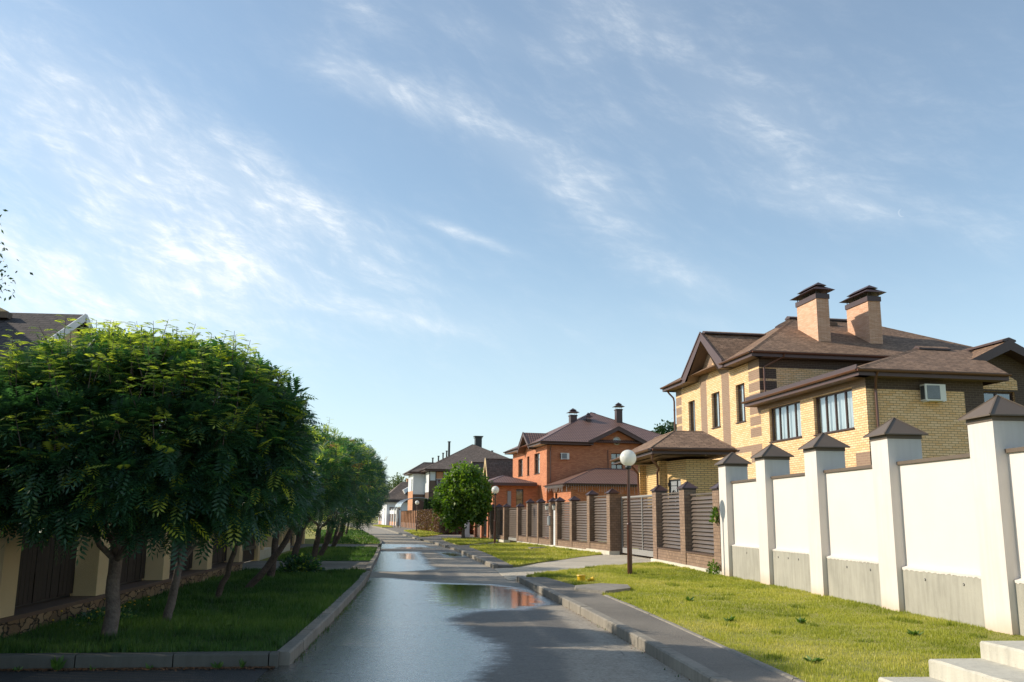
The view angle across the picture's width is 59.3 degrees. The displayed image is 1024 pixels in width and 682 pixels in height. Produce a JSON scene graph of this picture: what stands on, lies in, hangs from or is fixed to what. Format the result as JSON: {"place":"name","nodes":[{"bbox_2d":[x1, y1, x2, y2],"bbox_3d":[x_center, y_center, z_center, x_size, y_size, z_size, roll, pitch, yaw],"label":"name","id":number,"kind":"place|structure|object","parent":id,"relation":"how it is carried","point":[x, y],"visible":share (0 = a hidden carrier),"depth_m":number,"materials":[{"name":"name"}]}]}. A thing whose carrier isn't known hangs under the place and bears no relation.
{"place":"outdoors","nodes":[
{"label":"outdoors","id":0,"kind":"place"},
{"bbox_2d":[0,308,92,361],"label":"shingle roof house","id":1,"kind":"structure","parent":0,"point":[24,323],"depth_m":23.59,"materials":[{"name":"beige paint"}]},
{"bbox_2d":[0,668,268,681],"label":"junction asphalt","id":2,"kind":"structure","parent":0,"point":[198,675],"depth_m":9.34,"materials":[{"name":"grey asphalt"}]},
{"bbox_2d":[0,209,32,300],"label":"tall tree","id":3,"kind":"object","parent":2,"relation":"on","point":[1,270],"visible":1,"depth_m":10.53,"materials":[{"name":"green plant"}]},
{"bbox_2d":[50,655,66,670],"bbox_3d":[-4.842,3.430,9.568,0.100,0.173,0.180,-4,-12,24],"label":"weed","id":4,"kind":"object","parent":2,"relation":"on","point":[57,665],"visible":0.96,"depth_m":9.57,"materials":[{"name":"green plant"}]},
{"bbox_2d":[0,651,279,669],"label":"front kerb","id":5,"kind":"structure","parent":2,"relation":"on","point":[141,659],"depth_m":9.79,"materials":[{"name":"grey concrete"}]},
{"bbox_2d":[211,661,222,668],"bbox_3d":[-3.214,3.527,9.816,0.134,0.104,0.115,1,-11,-5],"label":"weed","id":6,"kind":"object","parent":2,"relation":"on","point":[220,664],"visible":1,"depth_m":9.78,"materials":[{"name":"green plant"}]},
{"bbox_2d":[239,658,246,668],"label":"weed","id":7,"kind":"object","parent":2,"relation":"on","point":[241,663],"visible":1,"depth_m":9.82,"materials":[{"name":"green plant"}]},
{"bbox_2d":[0,566,365,652],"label":"lawn","id":8,"kind":"structure","parent":0,"point":[288,639],"depth_m":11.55,"materials":[{"name":"green plant"}]},
{"bbox_2d":[58,606,143,630],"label":"flower bed leaves","id":9,"kind":"object","parent":8,"relation":"on","point":[92,614],"visible":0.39,"depth_m":12.78,"materials":[{"name":"green plant"}]},
{"bbox_2d":[52,596,149,625],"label":"yellow flowers","id":10,"kind":"object","parent":8,"relation":"on","point":[104,611],"visible":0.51,"depth_m":13.39,"materials":[{"name":"plant"}]},
{"bbox_2d":[0,315,326,636],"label":"rowan tree","id":11,"kind":"object","parent":8,"relation":"on","point":[106,405],"visible":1,"depth_m":10.00,"materials":[{"name":"green plant"}]},
{"bbox_2d":[162,432,322,621],"bbox_3d":[-4.216,2.568,13.667,2.699,3.418,2.568,1,-11,-5],"label":"rowan tree","id":12,"kind":"object","parent":8,"relation":"on","point":[171,601],"visible":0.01,"depth_m":13.32,"materials":[{"name":"green plant"}]},
{"bbox_2d":[214,471,326,598],"bbox_3d":[-4.760,3.358,16.571,2.716,2.999,3.183,1,-11,-5],"label":"rowan tree","id":13,"kind":"object","parent":8,"relation":"on","point":[222,582],"visible":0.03,"depth_m":16.57,"materials":[{"name":"green plant"}]},
{"bbox_2d":[276,552,325,572],"bbox_3d":[-5.639,6.021,24.227,1.281,0.689,1.224,11,-15,-42],"label":"bush","id":14,"kind":"object","parent":8,"relation":"on","point":[303,562],"visible":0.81,"depth_m":24.04,"materials":[{"name":"green plant"}]},
{"bbox_2d":[244,435,364,587],"bbox_3d":[-4.715,3.716,19.544,2.997,3.474,3.411,1,-11,-5],"label":"rowan tree","id":15,"kind":"object","parent":8,"relation":"on","point":[335,490],"visible":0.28,"depth_m":19.22,"materials":[{"name":"green plant"}]},
{"bbox_2d":[266,417,369,577],"bbox_3d":[-5.235,3.906,22.427,3.329,4.133,3.426,1,-11,-5],"label":"rowan tree","id":16,"kind":"object","parent":8,"relation":"on","point":[275,540],"visible":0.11,"depth_m":22.50,"materials":[{"name":"green plant"}]},
{"bbox_2d":[291,431,383,562],"bbox_3d":[-5.478,4.455,25.094,3.747,4.152,3.604,1,-11,-5],"label":"rowan tree","id":17,"kind":"object","parent":8,"relation":"on","point":[298,541],"visible":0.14,"depth_m":25.02,"materials":[{"name":"green plant"}]},
{"bbox_2d":[242,561,369,569],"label":"side path","id":18,"kind":"structure","parent":0,"point":[333,565],"depth_m":28.94,"materials":[{"name":"grey concrete"}]},
{"bbox_2d":[277,529,379,560],"bbox_3d":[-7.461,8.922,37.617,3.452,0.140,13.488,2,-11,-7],"label":"lawn","id":19,"kind":"structure","parent":0,"point":[338,560],"depth_m":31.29,"materials":[{"name":"green plant"}]},
{"bbox_2d":[309,440,389,549],"bbox_3d":[-7.538,6.812,39.516,4.567,4.963,4.432,1,-11,-5],"label":"rowan tree","id":20,"kind":"object","parent":19,"relation":"on","point":[375,453],"visible":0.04,"depth_m":39.51,"materials":[{"name":"green plant"}]},
{"bbox_2d":[309,437,393,555],"bbox_3d":[-6.763,5.957,34.657,4.426,4.838,4.238,1,-11,-5],"label":"rowan tree","id":21,"kind":"object","parent":19,"relation":"on","point":[324,545],"visible":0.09,"depth_m":34.30,"materials":[{"name":"green plant"}]},
{"bbox_2d":[290,544,378,549],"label":"side path","id":22,"kind":"structure","parent":0,"point":[329,545],"depth_m":47.97,"materials":[{"name":"grey concrete"}]},
{"bbox_2d":[286,439,384,560],"bbox_3d":[-6.087,5.184,29.673,3.899,4.413,3.944,1,-11,-5],"label":"rowan tree","id":23,"kind":"object","parent":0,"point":[332,522],"visible":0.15,"depth_m":29.32,"materials":[{"name":"green plant"}]},
{"bbox_2d":[307,524,377,543],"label":"lawn","id":24,"kind":"structure","parent":0,"point":[344,538],"depth_m":64.87,"materials":[{"name":"green plant"}]},
{"bbox_2d":[345,484,390,533],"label":"rowan tree","id":25,"kind":"object","parent":24,"relation":"on","point":[346,531],"visible":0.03,"depth_m":73.34,"materials":[{"name":"green plant"}]},
{"bbox_2d":[352,523,496,549],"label":"pavement","id":26,"kind":"structure","parent":0,"point":[436,538],"depth_m":69.80,"materials":[{"name":"grey concrete"}]},
{"bbox_2d":[465,520,469,536],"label":"meter cabinet","id":27,"kind":"object","parent":26,"relation":"on","point":[467,529],"visible":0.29,"depth_m":70.94,"materials":[{"name":"grey metal"}]},
{"bbox_2d":[260,516,636,560],"bbox_3d":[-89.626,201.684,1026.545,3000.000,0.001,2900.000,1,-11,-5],"label":"ground","id":28,"kind":"structure","parent":0,"point":[310,539],"depth_m":63.58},
{"bbox_2d":[0,457,243,637],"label":"plank fence","id":29,"kind":"object","parent":28,"relation":"on","point":[37,586],"visible":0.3,"depth_m":13.70,"materials":[{"name":"beige paint"}]},
{"bbox_2d":[242,535,259,561],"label":"driveway gate","id":30,"kind":"structure","parent":28,"relation":"on","point":[254,554],"depth_m":30.71,"materials":[{"name":"brown wood"}]},
{"bbox_2d":[260,525,289,559],"bbox_3d":[-10.242,7.570,37.706,0.737,2.780,12.561,2,-11,-7],"label":"plank fence","id":31,"kind":"object","parent":28,"relation":"on","point":[265,551],"visible":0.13,"depth_m":37.34,"materials":[{"name":"beige paint"}]},
{"bbox_2d":[290,530,304,545],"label":"driveway gate","id":32,"kind":"structure","parent":28,"relation":"on","point":[292,541],"depth_m":46.93,"materials":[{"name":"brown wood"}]},
{"bbox_2d":[329,437,387,546],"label":"rowan tree","id":33,"kind":"object","parent":28,"relation":"on","point":[337,537],"visible":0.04,"depth_m":44.00,"materials":[{"name":"green plant"}]},
{"bbox_2d":[332,436,389,542],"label":"rowan tree","id":34,"kind":"object","parent":28,"relation":"on","point":[336,532],"visible":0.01,"depth_m":50.25,"materials":[{"name":"green plant"}]},
{"bbox_2d":[378,508,397,525],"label":"panel fence","id":35,"kind":"object","parent":28,"relation":"on","point":[392,512],"visible":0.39,"depth_m":157.22,"materials":[{"name":"white paint"}]},
{"bbox_2d":[381,479,407,524],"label":"bungalow","id":36,"kind":"object","parent":28,"relation":"on","point":[398,493],"visible":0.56,"depth_m":161.87,"materials":[{"name":"white paint"}]},
{"bbox_2d":[389,472,406,489],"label":"birch tree","id":37,"kind":"object","parent":28,"relation":"on","point":[398,479],"visible":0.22,"depth_m":195.84,"materials":[{"name":"green plant"}]},
{"bbox_2d":[401,510,417,528],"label":"post fence","id":38,"kind":"object","parent":28,"relation":"on","point":[408,518],"visible":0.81,"depth_m":124.00,"materials":[{"name":"brown wood"}]},
{"bbox_2d":[394,497,427,527],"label":"carport canopy","id":39,"kind":"object","parent":28,"relation":"on","point":[399,503],"visible":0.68,"depth_m":123.71,"materials":[{"name":"grey metal"}]},
{"bbox_2d":[423,498,426,509],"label":"thuja","id":40,"kind":"object","parent":28,"relation":"on","point":[425,504],"visible":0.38,"depth_m":109.57,"materials":[{"name":"green plant"}]},
{"bbox_2d":[427,498,430,508],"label":"thuja","id":41,"kind":"object","parent":28,"relation":"on","point":[428,504],"visible":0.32,"depth_m":109.32,"materials":[{"name":"green plant"}]},
{"bbox_2d":[416,509,473,534],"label":"fence","id":42,"kind":"object","parent":28,"relation":"on","point":[427,519],"visible":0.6,"depth_m":88.94,"materials":[{"name":"brown stone"}]},
{"bbox_2d":[403,436,506,509],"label":"panelled house","id":43,"kind":"structure","parent":28,"relation":"on","point":[424,479],"depth_m":139.16,"materials":[{"name":"grey shingle"},{"name":"white stucco"},{"name":"wood panels"}]},
{"bbox_2d":[474,513,489,537],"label":"post fence","id":44,"kind":"object","parent":28,"relation":"on","point":[480,531],"visible":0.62,"depth_m":68.38,"materials":[{"name":"red brick"}]},
{"bbox_2d":[492,486,498,543],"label":"street lamp","id":45,"kind":"object","parent":28,"relation":"on","point":[495,490],"visible":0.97,"depth_m":53.77,"materials":[{"name":"brown"}]},
{"bbox_2d":[489,488,626,554],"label":"louvre fence","id":46,"kind":"object","parent":28,"relation":"on","point":[577,516],"visible":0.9,"depth_m":45.09,"materials":[{"name":"brick"}]},
{"bbox_2d":[508,508,516,540],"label":"sliding gate","id":47,"kind":"structure","parent":46,"relation":"attached to","point":[513,520],"depth_m":59.40,"materials":[{"name":"metal"}]},
{"bbox_2d":[652,419,676,434],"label":"garden tree","id":48,"kind":"object","parent":28,"relation":"on","point":[661,429],"visible":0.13,"depth_m":95.95,"materials":[{"name":"green plant"}]},
{"bbox_2d":[610,431,739,555],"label":"gate lodge","id":49,"kind":"structure","parent":28,"relation":"on","point":[672,461],"depth_m":34.82,"materials":[{"name":"yellow brick"}]},
{"bbox_2d":[668,479,680,533],"bbox_3d":[6.375,6.647,34.965,0.140,2.526,0.973,4,-12,-18],"label":"door","id":50,"kind":"structure","parent":49,"relation":"in","point":[673,484],"depth_m":35.23,"materials":[{"name":"grey metal"}]},
{"bbox_2d":[650,481,721,574],"bbox_3d":[5.752,6.037,29.465,0.541,2.899,8.350,1,-11,-5],"label":"louvre fence","id":51,"kind":"object","parent":28,"relation":"on","point":[686,537],"visible":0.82,"depth_m":29.21,"materials":[{"name":"brick"}]},
{"bbox_2d":[621,494,652,556],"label":"sliding gate","id":52,"kind":"structure","parent":51,"relation":"attached to","point":[642,519],"depth_m":36.70,"materials":[{"name":"white metal"}]},
{"bbox_2d":[709,506,718,522],"bbox_3d":[5.793,4.967,25.733,0.377,0.522,0.398,1,-11,-5],"label":"climbing plant","id":53,"kind":"object","parent":51,"relation":"attached to","point":[714,512],"visible":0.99,"depth_m":25.68,"materials":[{"name":"green plant"}]},
{"bbox_2d":[604,595,804,681],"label":"border stones","id":54,"kind":"object","parent":28,"relation":"on","point":[769,667],"visible":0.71,"depth_m":10.90,"materials":[{"name":"concrete"}]},
{"bbox_2d":[714,395,1023,635],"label":"boundary wall","id":55,"kind":"structure","parent":28,"relation":"on","point":[900,523],"depth_m":15.95,"materials":[{"name":"white paint"}]},
{"bbox_2d":[444,540,497,544],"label":"lawn","id":56,"kind":"structure","parent":0,"point":[471,544],"depth_m":54.01,"materials":[{"name":"green plant"}]},
{"bbox_2d":[429,458,494,537],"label":"round tree","id":57,"kind":"object","parent":56,"relation":"on","point":[463,495],"visible":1,"depth_m":63.18,"materials":[{"name":"green plant"}]},
{"bbox_2d":[255,524,691,681],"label":"road","id":58,"kind":"structure","parent":0,"point":[420,611],"depth_m":12.63,"materials":[{"name":"grey asphalt"}]},
{"bbox_2d":[278,573,368,664],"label":"kerb","id":59,"kind":"structure","parent":58,"relation":"on","point":[291,650],"depth_m":12.59,"materials":[{"name":"concrete"}]},
{"bbox_2d":[0,579,689,679],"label":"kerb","id":60,"kind":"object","parent":58,"relation":"on","point":[145,668],"visible":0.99,"depth_m":9.70,"materials":[{"name":"grey concrete"}]},
{"bbox_2d":[353,527,381,545],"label":"kerb","id":61,"kind":"structure","parent":58,"relation":"on","point":[380,541],"depth_m":56.81,"materials":[{"name":"concrete"}]},
{"bbox_2d":[365,547,380,573],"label":"kerb","id":62,"kind":"structure","parent":58,"relation":"on","point":[371,563],"depth_m":30.92,"materials":[{"name":"concrete"}]},
{"bbox_2d":[351,523,422,540],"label":"kerb","id":63,"kind":"structure","parent":58,"relation":"on","point":[413,537],"depth_m":80.43,"materials":[{"name":"concrete"}]},
{"bbox_2d":[432,541,448,547],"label":"kerb","id":64,"kind":"structure","parent":58,"relation":"on","point":[440,544],"depth_m":51.24,"materials":[{"name":"concrete"}]},
{"bbox_2d":[454,547,497,568],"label":"kerb","id":65,"kind":"structure","parent":58,"relation":"on","point":[491,564],"depth_m":34.14,"materials":[{"name":"concrete"}]},
{"bbox_2d":[517,576,731,681],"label":"kerb","id":66,"kind":"structure","parent":58,"relation":"on","point":[687,667],"depth_m":11.71,"materials":[{"name":"concrete"}]},
{"bbox_2d":[460,548,512,567],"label":"pavement","id":67,"kind":"structure","parent":0,"point":[499,562],"depth_m":34.80,"materials":[{"name":"grey concrete"}]},
{"bbox_2d":[297,580,678,676],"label":"gutter grass","id":68,"kind":"structure","parent":0,"point":[367,584],"depth_m":13.93,"materials":[{"name":"green plant"}]},
{"bbox_2d":[471,458,512,529],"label":"gabled house","id":69,"kind":"structure","parent":0,"point":[494,467],"depth_m":90.45,"materials":[{"name":"grey"}]},
{"bbox_2d":[0,0,1023,513],"label":"sky","id":70,"kind":"structure","parent":0,"point":[455,221],"materials":[{"name":"blue"}]},
{"bbox_2d":[470,543,601,566],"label":"lawn","id":71,"kind":"structure","parent":0,"point":[515,565],"depth_m":33.47,"materials":[{"name":"green plant"}]},
{"bbox_2d":[553,510,554,544],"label":"wicket door","id":72,"kind":"structure","parent":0,"point":[553,527],"depth_m":48.67,"materials":[{"name":"white metal"}]},
{"bbox_2d":[553,510,554,544],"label":"door leaf","id":73,"kind":"structure","parent":72,"relation":"in","point":[553,510],"depth_m":48.67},
{"bbox_2d":[494,554,652,580],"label":"driveway","id":74,"kind":"structure","parent":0,"point":[510,574],"depth_m":30.78,"materials":[{"name":"grey concrete"}]},
{"bbox_2d":[488,402,661,539],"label":"brick house","id":75,"kind":"structure","parent":0,"point":[592,444],"depth_m":76.22,"materials":[{"name":"orange brick"}]},
{"bbox_2d":[507,491,510,505],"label":"window","id":76,"kind":"structure","parent":75,"relation":"in","point":[508,492],"depth_m":76.25,"materials":[{"name":"grey glass"}]},
{"bbox_2d":[516,489,522,513],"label":"window","id":77,"kind":"structure","parent":75,"relation":"in","point":[519,492],"depth_m":76.71,"materials":[{"name":"brown glass"}]},
{"bbox_2d":[517,459,522,476],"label":"window","id":78,"kind":"structure","parent":75,"relation":"in","point":[521,464],"depth_m":84.35,"materials":[{"name":"white glass"}]},
{"bbox_2d":[534,453,539,474],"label":"window","id":79,"kind":"structure","parent":75,"relation":"in","point":[538,459],"depth_m":78.45,"materials":[{"name":"white glass"}]},
{"bbox_2d":[560,453,568,459],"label":"air conditioner","id":80,"kind":"object","parent":75,"relation":"attached to","point":[564,455],"visible":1,"depth_m":75.11,"materials":[{"name":"white plastic"}]},
{"bbox_2d":[611,453,621,468],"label":"window","id":81,"kind":"structure","parent":75,"relation":"in","point":[613,455],"depth_m":76.49,"materials":[{"name":"white glass"}]},
{"bbox_2d":[526,564,710,576],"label":"lawn","id":82,"kind":"structure","parent":0,"point":[625,571],"depth_m":26.75,"materials":[{"name":"green plant"}]},
{"bbox_2d":[620,450,635,573],"bbox_3d":[3.316,4.879,25.516,0.470,3.575,0.470,1,-11,-5],"label":"street lamp","id":83,"kind":"object","parent":82,"relation":"on","point":[628,459],"visible":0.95,"depth_m":25.54,"materials":[{"name":"black metal"}]},
{"bbox_2d":[705,559,719,574],"bbox_3d":[5.726,6.432,25.538,0.466,0.508,0.711,1,-11,-5],"label":"weed","id":84,"kind":"object","parent":82,"relation":"on","point":[711,568],"visible":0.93,"depth_m":25.46,"materials":[{"name":"green plant"}]},
{"bbox_2d":[527,577,794,681],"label":"pavement","id":85,"kind":"structure","parent":0,"point":[731,666],"depth_m":11.75,"materials":[{"name":"grey concrete"}]},
{"bbox_2d":[374,524,1023,681],"bbox_3d":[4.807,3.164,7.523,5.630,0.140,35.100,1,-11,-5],"label":"lawn","id":86,"kind":"structure","parent":0,"point":[880,651],"depth_m":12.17,"materials":[{"name":"green plant"}]},
{"bbox_2d":[576,575,593,580],"bbox_3d":[1.813,5.875,22.273,0.442,0.170,0.247,1,-11,-5],"label":"plastic cap","id":87,"kind":"object","parent":86,"relation":"on","point":[580,577],"visible":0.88,"depth_m":22.19,"materials":[{"name":"yellow plastic"}]},
{"bbox_2d":[575,583,629,593],"bbox_3d":[1.977,5.440,19.798,1.292,0.075,1.957,-8,-14,36],"label":"concrete slab","id":88,"kind":"object","parent":86,"relation":"on","point":[599,588],"depth_m":19.42,"materials":[{"name":"grey concrete"}]},
{"bbox_2d":[723,615,734,621],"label":"weed","id":89,"kind":"object","parent":86,"relation":"on","point":[731,618],"visible":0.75,"depth_m":13.75,"materials":[{"name":"green plant"}]},
{"bbox_2d":[795,616,806,623],"bbox_3d":[4.398,4.245,13.658,0.160,0.124,0.252,-8,-14,37],"label":"weed","id":90,"kind":"object","parent":86,"relation":"on","point":[801,621],"visible":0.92,"depth_m":13.63,"materials":[{"name":"green plant"}]},
{"bbox_2d":[803,654,824,662],"bbox_3d":[3.320,3.517,9.928,0.197,0.087,0.205,7,-13,-29],"label":"weed","id":91,"kind":"object","parent":86,"relation":"on","point":[808,658],"visible":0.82,"depth_m":9.91,"materials":[{"name":"green plant"}]},
{"bbox_2d":[907,629,923,635],"bbox_3d":[5.503,3.991,12.294,0.222,0.112,0.231,-2,-11,13],"label":"weed","id":92,"kind":"object","parent":86,"relation":"on","point":[912,632],"visible":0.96,"depth_m":12.26,"materials":[{"name":"green plant"}]},
{"bbox_2d":[878,641,1023,681],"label":"concrete steps","id":93,"kind":"structure","parent":86,"relation":"on","point":[1000,661],"depth_m":8.40,"materials":[{"name":"grey concrete"}]},
{"bbox_2d":[660,282,1023,478],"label":"brick house","id":94,"kind":"structure","parent":0,"point":[808,373],"depth_m":40.15,"materials":[{"name":"yellow brick"}]},
{"bbox_2d":[690,401,695,430],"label":"window","id":95,"kind":"structure","parent":94,"relation":"in","point":[693,402],"depth_m":49.86,"materials":[{"name":"white glass"}]},
{"bbox_2d":[711,392,720,428],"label":"window","id":96,"kind":"structure","parent":94,"relation":"in","point":[717,394],"depth_m":46.55,"materials":[{"name":"white glass"}]},
{"bbox_2d":[735,384,745,423],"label":"window","id":97,"kind":"structure","parent":94,"relation":"in","point":[742,385],"depth_m":43.54,"materials":[{"name":"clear glass"}]},
{"bbox_2d":[769,399,820,442],"bbox_3d":[12.036,3.484,38.643,0.810,2.100,3.500,2,-11,-9],"label":"window","id":98,"kind":"structure","parent":94,"relation":"in","point":[787,417],"depth_m":38.70,"materials":[{"name":"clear glass"}]},
{"bbox_2d":[813,384,868,435],"bbox_3d":[12.702,2.756,34.733,0.810,2.100,3.520,2,-11,-9],"label":"window","id":99,"kind":"structure","parent":94,"relation":"in","point":[836,409],"depth_m":34.82,"materials":[{"name":"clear glass"}]},
{"bbox_2d":[920,384,946,402],"bbox_3d":[15.277,1.905,32.680,0.834,0.643,0.376,2,-11,-9],"label":"air conditioner","id":100,"kind":"object","parent":94,"relation":"attached to","point":[932,392],"visible":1,"depth_m":32.52,"materials":[{"name":"white plastic"}]},
{"bbox_2d":[984,391,1012,401],"bbox_3d":[19.357,2.884,35.819,1.371,1.720,0.150,2,-11,-6],"label":"window","id":101,"kind":"structure","parent":94,"relation":"in","point":[987,395],"depth_m":35.95,"materials":[{"name":"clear glass"}]},
{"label":"lawn","id":102,"kind":"structure","parent":0,"visible":0},
{"bbox_2d":[415,501,418,530],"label":"street lamp","id":103,"kind":"object","parent":102,"relation":"on","point":[416,502],"visible":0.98,"depth_m":93.27,"materials":[{"name":"white"}]}
]}

